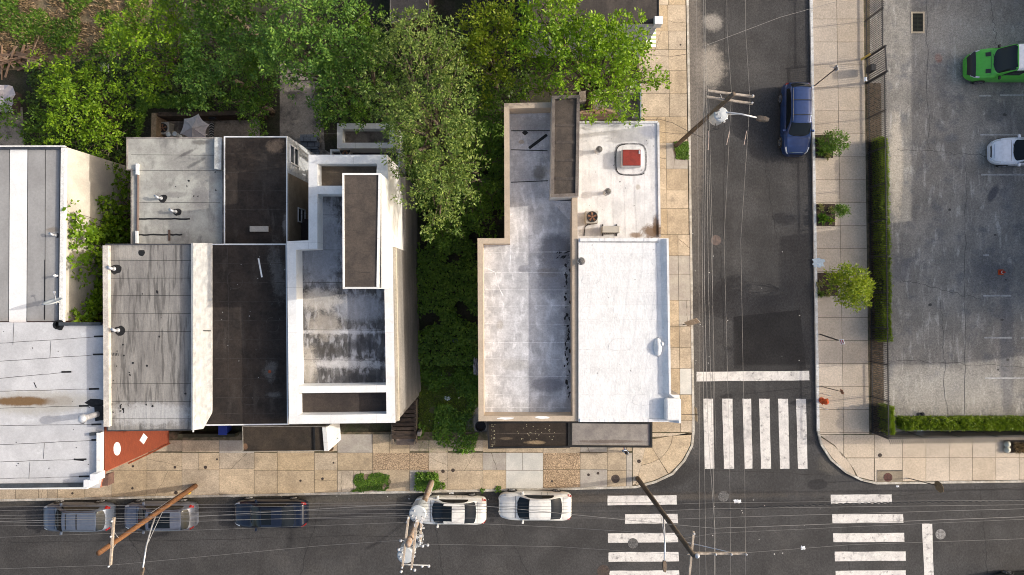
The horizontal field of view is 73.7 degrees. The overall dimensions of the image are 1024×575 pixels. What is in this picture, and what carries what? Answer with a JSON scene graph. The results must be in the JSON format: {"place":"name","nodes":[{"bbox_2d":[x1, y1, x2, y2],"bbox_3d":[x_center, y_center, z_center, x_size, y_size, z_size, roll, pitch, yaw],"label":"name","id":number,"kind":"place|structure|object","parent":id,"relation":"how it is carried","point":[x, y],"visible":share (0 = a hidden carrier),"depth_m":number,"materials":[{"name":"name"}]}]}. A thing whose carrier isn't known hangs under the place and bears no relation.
{"place":"outdoors","nodes":[
{"label":"outdoors","id":0,"kind":"place"},
{"bbox_2d":[0,0,151,69],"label":"vacant lot","id":1,"kind":"structure","parent":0,"point":[43,4],"depth_m":45.46,"materials":[{"name":"green plant"}]},
{"bbox_2d":[0,0,145,67],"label":"weeds","id":2,"kind":"object","parent":1,"relation":"on","point":[56,34],"visible":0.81,"depth_m":45.27,"materials":[{"name":"green plant"}]},
{"bbox_2d":[103,137,223,431],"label":"row house","id":3,"kind":"structure","parent":0,"point":[157,354],"depth_m":37.80,"materials":[{"name":"brick"}]},
{"bbox_2d":[178,425,238,431],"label":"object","id":4,"kind":"structure","parent":0,"point":[215,428],"depth_m":45.40,"materials":[{"name":"concrete"}]},
{"bbox_2d":[204,136,314,425],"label":"row house","id":5,"kind":"structure","parent":0,"point":[265,199],"depth_m":37.70,"materials":[{"name":"brick"}]},
{"bbox_2d":[290,144,298,167],"bbox_3d":[-12.590,-7.615,39.500,0.063,1.570,1.070,0,90,0],"label":"window","id":6,"kind":"structure","parent":5,"relation":"in","point":[294,152],"depth_m":39.47,"materials":[{"name":"clear glass"}]},
{"bbox_2d":[0,0,636,431],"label":"yard ground","id":7,"kind":"structure","parent":0,"point":[442,8],"depth_m":45.48,"materials":[{"name":"green plant"}]},
{"bbox_2d":[0,92,21,113],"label":"crate stack","id":8,"kind":"object","parent":7,"relation":"on","point":[16,97],"visible":0.33,"depth_m":45.13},
{"bbox_2d":[0,85,14,112],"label":"tarpaulin","id":9,"kind":"object","parent":8,"relation":"on","point":[7,91],"visible":0.73,"depth_m":44.45,"materials":[{"name":"white plastic"}]},
{"bbox_2d":[0,96,72,144],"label":"shrub","id":10,"kind":"object","parent":7,"relation":"on","point":[27,129],"visible":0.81,"depth_m":43.39,"materials":[{"name":"green plant"}]},
{"bbox_2d":[21,35,144,178],"bbox_3d":[-26.120,-11.105,42.728,6.394,5.812,9.032,-14,90,0],"label":"broadleaf tree","id":11,"kind":"object","parent":7,"relation":"on","point":[106,114],"visible":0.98,"depth_m":41.76,"materials":[{"name":"green plant"}]},
{"bbox_2d":[0,145,169,488],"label":"commercial building","id":12,"kind":"structure","parent":7,"relation":"on","point":[51,373],"depth_m":38.22,"materials":[{"name":"white paint"}]},
{"bbox_2d":[78,411,99,422],"bbox_3d":[-23.138,7.065,37.400,0.480,1.600,0.480,0,90,0],"label":"flue pipe","id":13,"kind":"object","parent":12,"relation":"on","point":[83,418],"visible":1,"depth_m":37.00,"materials":[{"name":"metal"}]},
{"bbox_2d":[62,165,130,322],"bbox_3d":[-24.838,-2.701,41.731,2.795,7.359,10.538,-6,90,0],"label":"creeper","id":14,"kind":"object","parent":12,"relation":"attached to","point":[115,224],"visible":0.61,"depth_m":40.64,"materials":[{"name":"green plant"}]},
{"bbox_2d":[92,0,209,106],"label":"broadleaf tree","id":15,"kind":"object","parent":7,"relation":"on","point":[140,33],"visible":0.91,"depth_m":40.22,"materials":[{"name":"green plant"}]},
{"bbox_2d":[24,34,279,162],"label":"undergrowth","id":16,"kind":"object","parent":7,"relation":"on","point":[33,105],"visible":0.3,"depth_m":45.11,"materials":[{"name":"green plant"}]},
{"bbox_2d":[151,111,267,136],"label":"garden wall","id":17,"kind":"structure","parent":7,"relation":"on","point":[157,118],"depth_m":44.13,"materials":[{"name":"stone"}]},
{"bbox_2d":[134,93,206,136],"bbox_3d":[-21.986,-10.863,43.955,4.690,0.653,3.346,0,90,0],"label":"ivy","id":18,"kind":"object","parent":17,"relation":"on","point":[143,105],"visible":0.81,"depth_m":43.89,"materials":[{"name":"green plant"}]},
{"bbox_2d":[172,2,253,115],"bbox_3d":[-17.272,-13.185,41.665,5.463,7.910,6.072,0,90,0],"label":"broadleaf tree","id":19,"kind":"object","parent":7,"relation":"on","point":[198,71],"visible":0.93,"depth_m":39.28,"materials":[{"name":"green plant"}]},
{"bbox_2d":[162,0,278,53],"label":"broadleaf tree","id":20,"kind":"object","parent":7,"relation":"on","point":[219,22],"visible":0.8,"depth_m":38.33,"materials":[{"name":"green plant"}]},
{"bbox_2d":[205,50,279,135],"bbox_3d":[-15.716,-11.945,42.417,4.795,6.418,4.945,33,90,0],"label":"broadleaf tree","id":21,"kind":"object","parent":7,"relation":"on","point":[259,107],"visible":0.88,"depth_m":40.61,"materials":[{"name":"green plant"}]},
{"bbox_2d":[222,0,380,122],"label":"broadleaf tree","id":22,"kind":"object","parent":7,"relation":"on","point":[328,66],"visible":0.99,"depth_m":37.18,"materials":[{"name":"green plant"}]},
{"bbox_2d":[312,1,403,137],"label":"broadleaf tree","id":23,"kind":"object","parent":7,"relation":"on","point":[366,24],"visible":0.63,"depth_m":39.79,"materials":[{"name":"green plant"}]},
{"bbox_2d":[330,123,405,174],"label":"terrace","id":24,"kind":"structure","parent":7,"relation":"on","point":[361,142],"depth_m":42.59,"materials":[{"name":"white paint"}]},
{"bbox_2d":[276,24,532,125],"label":"undergrowth","id":25,"kind":"object","parent":7,"relation":"on","point":[390,67],"visible":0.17,"depth_m":45.01,"materials":[{"name":"green plant"}]},
{"bbox_2d":[391,399,421,444],"bbox_3d":[-6.930,9.054,45.025,1.928,0.950,3.310,0,90,0],"label":"front porch","id":26,"kind":"object","parent":7,"relation":"on","point":[406,437],"visible":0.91,"depth_m":44.62,"materials":[{"name":"brown wood"}]},
{"bbox_2d":[390,0,433,39],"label":"shed","id":27,"kind":"structure","parent":7,"relation":"on","point":[400,5],"depth_m":42.50,"materials":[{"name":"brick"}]},
{"bbox_2d":[356,3,490,243],"bbox_3d":[-4.665,-8.783,38.963,7.108,13.386,13.028,0,90,0],"label":"broadleaf tree","id":28,"kind":"object","parent":7,"relation":"on","point":[434,132],"visible":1,"depth_m":34.87,"materials":[{"name":"green plant"}]},
{"bbox_2d":[387,119,503,366],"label":"undergrowth","id":29,"kind":"object","parent":7,"relation":"on","point":[434,276],"visible":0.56,"depth_m":44.69,"materials":[{"name":"green plant"}]},
{"bbox_2d":[419,77,520,253],"bbox_3d":[-1.974,-6.602,41.595,5.373,8.150,10.587,22,90,0],"label":"broadleaf tree","id":30,"kind":"object","parent":7,"relation":"on","point":[489,146],"visible":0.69,"depth_m":39.63,"materials":[{"name":"green plant"}]},
{"bbox_2d":[443,0,537,110],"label":"broadleaf tree","id":31,"kind":"object","parent":7,"relation":"on","point":[478,36],"visible":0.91,"depth_m":37.09,"materials":[{"name":"green plant"}]},
{"bbox_2d":[506,0,671,127],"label":"broadleaf tree","id":32,"kind":"object","parent":7,"relation":"on","point":[590,81],"visible":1,"depth_m":35.93,"materials":[{"name":"green plant"}]},
{"bbox_2d":[578,121,680,422],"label":"row house","id":33,"kind":"structure","parent":7,"relation":"on","point":[624,365],"depth_m":36.75,"materials":[{"name":"white paint"}]},
{"bbox_2d":[585,211,597,223],"bbox_3d":[4.531,-3.997,38.945,0.700,0.810,0.700,0,90,0],"label":"condenser unit","id":34,"kind":"object","parent":33,"relation":"on","point":[591,217],"visible":1,"depth_m":38.59,"materials":[{"name":"beige metal"}]},
{"bbox_2d":[601,224,619,235],"bbox_3d":[5.627,-3.304,39.075,1.000,0.650,0.680,0,90,0],"label":"condenser unit","id":35,"kind":"object","parent":33,"relation":"on","point":[611,229],"visible":1,"depth_m":38.75,"materials":[{"name":"white metal"}]},
{"bbox_2d":[621,149,641,167],"bbox_3d":[6.839,-7.402,39.115,1.120,0.570,0.980,0,90,0],"label":"roof hatch","id":36,"kind":"object","parent":33,"relation":"on","point":[631,158],"visible":1,"depth_m":38.86,"materials":[{"name":"red metal"}]},
{"bbox_2d":[0,59,636,154],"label":"yard path","id":37,"kind":"structure","parent":0,"point":[297,120],"depth_m":45.45,"materials":[{"name":"concrete"}]},
{"bbox_2d":[161,122,173,135],"bbox_3d":[-22.831,-10.434,44.985,0.800,0.810,0.800,0,90,0],"label":"condenser unit","id":38,"kind":"object","parent":37,"relation":"on","point":[166,127],"visible":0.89,"depth_m":44.64,"materials":[{"name":"grey metal"}]},
{"bbox_2d":[209,123,213,136],"bbox_3d":[-19.990,-10.339,45.432,0.376,0.005,1.276,0,90,0],"label":"rug","id":39,"kind":"object","parent":37,"relation":"on","point":[211,129],"visible":0.79,"depth_m":45.44,"materials":[{"name":"black fabric"}]},
{"bbox_2d":[180,114,208,136],"bbox_3d":[-20.186,-10.207,44.150,1.681,2.600,1.787,16,90,0],"label":"patio umbrella","id":40,"kind":"object","parent":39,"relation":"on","point":[196,126],"visible":0.91,"depth_m":43.30,"materials":[{"name":"fabric"}]},
{"bbox_2d":[300,134,320,154],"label":"garden steps","id":41,"kind":"structure","parent":37,"relation":"on","point":[309,142],"depth_m":45.08,"materials":[{"name":"grey concrete"}]},
{"bbox_2d":[580,113,618,120],"bbox_3d":[5.755,-11.247,45.200,2.565,0.600,0.493,0,90,0],"label":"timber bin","id":42,"kind":"object","parent":37,"relation":"on","point":[598,117],"visible":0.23,"depth_m":44.90,"materials":[{"name":"brown wood"}]},
{"bbox_2d":[0,431,691,498],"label":"sidewalk","id":43,"kind":"structure","parent":0,"point":[233,469],"depth_m":45.37,"materials":[{"name":"concrete"}]},
{"bbox_2d":[96,483,197,574],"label":"utility pole","id":44,"kind":"object","parent":43,"relation":"on","point":[145,520],"visible":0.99,"depth_m":38.10,"materials":[{"name":"brown wood"}]},
{"bbox_2d":[178,431,238,437],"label":"wall","id":45,"kind":"structure","parent":43,"relation":"on","point":[188,434],"depth_m":44.68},
{"bbox_2d":[242,424,340,451],"bbox_3d":[-14.046,9.387,43.820,5.369,3.160,1.580,0,90,0],"label":"porch","id":46,"kind":"object","parent":43,"relation":"on","point":[298,437],"visible":0.92,"depth_m":42.37,"materials":[{"name":"brown paint"}]},
{"bbox_2d":[397,480,433,572],"bbox_3d":[-5.146,13.279,39.850,1.771,11.104,3.228,0,90,0],"label":"utility pole","id":47,"kind":"object","parent":43,"relation":"on","point":[413,541],"visible":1,"depth_m":35.97,"materials":[{"name":"brown wood"}]},
{"bbox_2d":[0,513,396,518],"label":"power line","id":48,"kind":"object","parent":47,"relation":"attached to","point":[209,515],"visible":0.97,"depth_m":37.53,"materials":[{"name":"metal"}]},
{"bbox_2d":[0,505,397,510],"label":"power line","id":49,"kind":"object","parent":47,"relation":"attached to","point":[209,507],"visible":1,"depth_m":36.94,"materials":[{"name":"metal"}]},
{"bbox_2d":[0,504,401,521],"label":"power line","id":50,"kind":"object","parent":47,"relation":"attached to","point":[202,516],"visible":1,"depth_m":36.92,"materials":[{"name":"metal"}]},
{"bbox_2d":[0,509,401,515],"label":"power line","id":51,"kind":"object","parent":47,"relation":"attached to","point":[234,511],"visible":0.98,"depth_m":37.33,"materials":[{"name":"metal"}]},
{"bbox_2d":[24,515,407,525],"bbox_3d":[-25.703,12.691,36.540,40.778,0.095,0.159,-1,90,0],"label":"power line","id":52,"kind":"object","parent":47,"relation":"attached to","point":[220,520],"visible":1,"depth_m":36.54,"materials":[{"name":"metal"}]},
{"bbox_2d":[414,471,440,492],"bbox_3d":[-5.623,12.860,45.183,1.787,0.612,1.496,0,90,0],"label":"shrub","id":53,"kind":"object","parent":43,"relation":"on","point":[424,478],"visible":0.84,"depth_m":45.07,"materials":[{"name":"green plant"}]},
{"bbox_2d":[439,432,500,493],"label":"weeds","id":54,"kind":"object","parent":43,"relation":"on","point":[472,444],"visible":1,"depth_m":45.29,"materials":[{"name":"green plant"}]},
{"bbox_2d":[487,421,569,448],"bbox_3d":[1.018,9.081,43.750,5.119,3.300,1.727,0,90,0],"label":"porch","id":55,"kind":"object","parent":43,"relation":"on","point":[509,434],"visible":0.84,"depth_m":42.17,"materials":[{"name":"beige paint"}]},
{"bbox_2d":[570,421,651,447],"bbox_3d":[6.121,9.066,43.750,5.088,3.300,1.634,0,90,0],"label":"porch","id":56,"kind":"object","parent":43,"relation":"on","point":[615,434],"visible":0.83,"depth_m":42.17,"materials":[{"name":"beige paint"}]},
{"bbox_2d":[635,476,747,574],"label":"utility pole","id":57,"kind":"object","parent":43,"relation":"on","point":[689,549],"visible":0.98,"depth_m":35.52,"materials":[{"name":"brown wood"}]},
{"bbox_2d":[696,0,699,571],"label":"power line","id":58,"kind":"object","parent":57,"relation":"attached to","point":[698,253],"visible":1,"depth_m":37.92,"materials":[{"name":"metal"}]},
{"bbox_2d":[702,0,705,551],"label":"power line","id":59,"kind":"object","parent":57,"relation":"attached to","point":[702,298],"visible":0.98,"depth_m":37.40,"materials":[{"name":"metal"}]},
{"bbox_2d":[704,83,714,525],"bbox_3d":[10.717,14.154,36.615,0.328,0.250,53.204,-1,90,0],"label":"power line","id":60,"kind":"object","parent":57,"relation":"attached to","point":[704,295],"visible":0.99,"depth_m":36.67,"materials":[{"name":"metal"}]},
{"bbox_2d":[705,14,713,491],"bbox_3d":[10.695,0.549,36.900,0.222,0.416,80.860,-1,90,0],"label":"power line","id":61,"kind":"object","parent":57,"relation":"attached to","point":[707,222],"visible":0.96,"depth_m":37.01,"materials":[{"name":"metal"}]},
{"bbox_2d":[708,145,713,574],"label":"power line","id":62,"kind":"object","parent":57,"relation":"attached to","point":[712,379],"visible":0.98,"depth_m":37.52,"materials":[{"name":"black metal"}]},
{"bbox_2d":[708,92,714,567],"bbox_3d":[10.062,6.534,34.150,0.387,1.511,32.841,0,90,0],"label":"power line","id":63,"kind":"object","parent":57,"relation":"attached to","point":[713,427],"visible":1,"depth_m":34.34,"materials":[{"name":"metal"}]},
{"bbox_2d":[432,502,1009,527],"bbox_3d":[21.778,12.226,36.800,52.963,0.624,1.312,0,90,0],"label":"power line","id":64,"kind":"object","parent":57,"relation":"attached to","point":[729,527],"visible":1,"depth_m":36.80,"materials":[{"name":"metal"}]},
{"bbox_2d":[666,509,1001,519],"bbox_3d":[28.590,12.245,37.515,40.384,0.048,0.217,-1,90,0],"label":"power line","id":65,"kind":"object","parent":57,"relation":"attached to","point":[849,513],"visible":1,"depth_m":37.52,"materials":[{"name":"metal"}]},
{"bbox_2d":[287,155,420,423],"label":"row house","id":66,"kind":"structure","parent":0,"point":[353,316],"depth_m":37.00,"materials":[{"name":"white paint"}]},
{"bbox_2d":[418,362,477,456],"bbox_3d":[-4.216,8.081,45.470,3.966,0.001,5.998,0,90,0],"label":"front yard","id":67,"kind":"structure","parent":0,"point":[431,409],"depth_m":45.47,"materials":[{"name":"green plant"}]},
{"bbox_2d":[417,365,477,454],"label":"weeds","id":68,"kind":"object","parent":67,"relation":"on","point":[469,387],"visible":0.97,"depth_m":45.28,"materials":[{"name":"green plant"}]},
{"bbox_2d":[465,407,486,431],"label":"yard path","id":69,"kind":"structure","parent":0,"point":[475,419],"depth_m":45.46,"materials":[{"name":"grey concrete"}]},
{"bbox_2d":[0,0,1023,574],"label":"road","id":70,"kind":"structure","parent":0,"point":[762,300],"depth_m":45.50,"materials":[{"name":"grey asphalt"}]},
{"bbox_2d":[43,500,115,534],"bbox_3d":[-28.526,15.046,44.628,4.550,1.737,2.090,0,90,0],"label":"parked car","id":71,"kind":"object","parent":70,"relation":"on","point":[101,512],"visible":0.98,"depth_m":44.21,"materials":[{"name":"silver metal"}]},
{"bbox_2d":[124,499,198,533],"bbox_3d":[-23.128,14.980,44.628,4.700,1.737,2.089,0,90,0],"label":"parked car","id":72,"kind":"object","parent":70,"relation":"on","point":[174,510],"visible":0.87,"depth_m":44.23,"materials":[{"name":"grey metal"}]},
{"bbox_2d":[234,497,308,530],"bbox_3d":[-15.896,14.846,44.764,4.820,1.465,2.088,0,90,0],"label":"parked car","id":73,"kind":"object","parent":70,"relation":"on","point":[253,505],"visible":0.94,"depth_m":44.44,"materials":[{"name":"blue paint"}]},
{"bbox_2d":[0,0,694,501],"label":"kerb","id":74,"kind":"structure","parent":70,"relation":"on","point":[478,490],"depth_m":45.35,"materials":[{"name":"concrete"}]},
{"bbox_2d":[415,493,486,527],"bbox_3d":[-4.066,14.613,44.767,4.750,1.459,2.106,1,90,0],"label":"parked car","id":75,"kind":"object","parent":70,"relation":"on","point":[457,517],"visible":0.79,"depth_m":44.38,"materials":[{"name":"white paint"}]},
{"bbox_2d":[498,489,571,523],"bbox_3d":[1.500,14.347,44.769,4.820,1.456,2.123,0,90,0],"label":"parked car","id":76,"kind":"object","parent":70,"relation":"on","point":[556,500],"visible":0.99,"depth_m":44.44,"materials":[{"name":"white paint"}]},
{"bbox_2d":[778,82,814,156],"bbox_3d":[18.629,-11.047,44.618,2.106,1.756,4.750,1,90,0],"label":"parked car","id":77,"kind":"object","parent":70,"relation":"on","point":[795,103],"visible":1,"depth_m":44.23,"materials":[{"name":"blue paint"}]},
{"bbox_2d":[353,144,683,490],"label":"pavement soil","id":78,"kind":"structure","parent":0,"point":[365,477],"depth_m":45.36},
{"bbox_2d":[351,473,389,492],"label":"grass","id":79,"kind":"structure","parent":78,"relation":"on","point":[373,483],"depth_m":45.34,"materials":[{"name":"green plant"}]},
{"bbox_2d":[674,141,689,159],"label":"grass","id":80,"kind":"structure","parent":78,"relation":"on","point":[682,150],"depth_m":45.31,"materials":[{"name":"green plant"}]},
{"bbox_2d":[674,89,768,146],"bbox_3d":[11.730,-9.057,39.650,3.995,11.505,1.265,7,90,0],"label":"utility pole","id":81,"kind":"object","parent":78,"relation":"on","point":[718,114],"visible":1,"depth_m":36.62,"materials":[{"name":"brown wood"}]},
{"bbox_2d":[478,95,579,420],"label":"row house","id":82,"kind":"structure","parent":0,"point":[527,317],"depth_m":38.00,"materials":[{"name":"beige paint"}]},
{"bbox_2d":[528,0,662,57],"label":"row house","id":83,"kind":"structure","parent":0,"point":[650,9],"depth_m":39.50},
{"bbox_2d":[637,0,691,431],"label":"sidewalk","id":84,"kind":"structure","parent":0,"point":[670,105],"depth_m":45.37,"materials":[{"name":"concrete"}]},
{"bbox_2d":[809,21,858,479],"bbox_3d":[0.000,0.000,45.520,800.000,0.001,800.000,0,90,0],"label":"ground","id":85,"kind":"structure","parent":0,"point":[813,266],"depth_m":45.52,"materials":[{"name":"grey concrete"}]},
{"bbox_2d":[809,0,819,430],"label":"kerb","id":86,"kind":"structure","parent":85,"relation":"on","point":[814,222],"depth_m":45.35,"materials":[{"name":"grey concrete"}]},
{"bbox_2d":[817,431,1023,483],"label":"kerb","id":87,"kind":"structure","parent":85,"relation":"on","point":[917,482],"depth_m":45.35,"materials":[{"name":"concrete"}]},
{"bbox_2d":[729,499,1023,510],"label":"power line","id":88,"kind":"object","parent":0,"point":[867,503],"visible":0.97,"depth_m":38.11,"materials":[{"name":"black metal"}]},
{"bbox_2d":[813,0,1023,481],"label":"sidewalk","id":89,"kind":"structure","parent":0,"point":[853,444],"depth_m":45.37,"materials":[{"name":"concrete"}]},
{"bbox_2d":[815,135,832,157],"bbox_3d":[20.712,-9.381,45.354,1.233,0.001,1.533,0,90,0],"label":"planting bed","id":90,"kind":"object","parent":89,"relation":"on","point":[816,150],"visible":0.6,"depth_m":45.35,"materials":[{"name":"green plant"}]},
{"bbox_2d":[816,129,850,156],"bbox_3d":[20.731,-9.329,44.287,2.045,2.377,1.703,0,90,0],"label":"young tree","id":91,"kind":"object","parent":90,"relation":"on","point":[830,145],"visible":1,"depth_m":43.73,"materials":[{"name":"green plant"}]},
{"bbox_2d":[816,204,834,225],"bbox_3d":[20.795,-4.815,45.354,1.333,0.001,1.466,0,90,0],"label":"planting bed","id":92,"kind":"object","parent":89,"relation":"on","point":[826,209],"visible":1,"depth_m":45.35,"materials":[{"name":"soil"}]},
{"bbox_2d":[830,203,851,217],"bbox_3d":[21.217,-4.983,44.503,1.314,1.938,1.073,0,90,0],"label":"young tree","id":93,"kind":"object","parent":92,"relation":"on","point":[840,208],"visible":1,"depth_m":43.93,"materials":[{"name":"green plant"}]},
{"bbox_2d":[817,273,837,295],"bbox_3d":[20.928,-0.217,45.354,1.466,0.001,1.533,0,90,0],"label":"planting bed","id":94,"kind":"object","parent":89,"relation":"on","point":[821,278],"visible":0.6,"depth_m":45.35,"materials":[{"name":"soil"}]},
{"bbox_2d":[822,260,875,313],"bbox_3d":[20.927,-0.016,43.156,3.381,4.629,3.333,0,90,0],"label":"young tree","id":95,"kind":"object","parent":94,"relation":"on","point":[858,283],"visible":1,"depth_m":41.93,"materials":[{"name":"green plant"}]},
{"bbox_2d":[864,0,883,58],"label":"iron fence","id":96,"kind":"object","parent":89,"relation":"on","point":[872,16],"visible":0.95,"depth_m":44.24,"materials":[{"name":"black metal"}]},
{"bbox_2d":[861,45,887,82],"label":"iron gate","id":97,"kind":"structure","parent":89,"relation":"on","point":[871,68],"depth_m":44.29,"materials":[{"name":"black metal"}]},
{"bbox_2d":[877,470,901,481],"bbox_3d":[25.094,12.607,45.350,1.667,0.004,0.946,0,90,0],"label":"inlet panel","id":98,"kind":"object","parent":89,"relation":"on","point":[896,475],"visible":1,"depth_m":45.35,"materials":[{"name":"concrete"}]},
{"bbox_2d":[870,0,1023,433],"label":"parking lot","id":99,"kind":"structure","parent":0,"point":[956,217],"depth_m":45.38,"materials":[{"name":"grey asphalt"}]},
{"bbox_2d":[867,83,883,431],"bbox_3d":[24.144,-1.950,45.360,0.966,0.001,23.270,0,90,0],"label":"soil strip","id":100,"kind":"object","parent":99,"relation":"on","point":[876,346],"visible":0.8,"depth_m":45.36,"materials":[{"name":"brown soil"}]},
{"bbox_2d":[866,73,889,438],"bbox_3d":[23.731,-2.011,44.212,0.070,2.335,23.138,-1,90,0],"label":"iron fence","id":101,"kind":"object","parent":100,"relation":"on","point":[884,255],"visible":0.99,"depth_m":44.09,"materials":[{"name":"black metal"}]},
{"bbox_2d":[870,136,893,342],"bbox_3d":[24.246,-3.138,44.694,0.880,1.373,13.551,-1,90,0],"label":"hedge","id":102,"kind":"object","parent":100,"relation":"on","point":[880,278],"visible":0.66,"depth_m":44.39,"materials":[{"name":"green plant"}]},
{"bbox_2d":[877,403,896,434],"bbox_3d":[24.512,8.606,44.636,0.716,1.488,2.028,0,90,0],"label":"hedge","id":103,"kind":"object","parent":100,"relation":"on","point":[892,417],"visible":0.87,"depth_m":44.25,"materials":[{"name":"green plant"}]},
{"bbox_2d":[911,12,924,32],"bbox_3d":[26.972,-17.616,45.374,0.897,0.031,1.429,0,90,0],"label":"storm drain","id":104,"kind":"object","parent":99,"relation":"on","point":[917,22],"visible":1,"depth_m":45.36,"materials":[{"name":"black metal"}]},
{"bbox_2d":[870,430,1023,443],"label":"iron fence","id":105,"kind":"object","parent":99,"relation":"on","point":[980,434],"visible":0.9,"depth_m":43.90,"materials":[{"name":"black metal"}]},
{"bbox_2d":[895,415,1023,431],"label":"hedge","id":106,"kind":"object","parent":99,"relation":"on","point":[959,422],"visible":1,"depth_m":44.37,"materials":[{"name":"green plant"}]},
{"bbox_2d":[963,44,1023,83],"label":"parked car","id":107,"kind":"object","parent":99,"relation":"on","point":[1001,64],"visible":1,"depth_m":44.01,"materials":[{"name":"green paint"}]},
{"bbox_2d":[987,134,1023,166],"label":"parked car","id":108,"kind":"object","parent":99,"relation":"on","point":[1003,152],"visible":1,"depth_m":44.48,"materials":[{"name":"white paint"}]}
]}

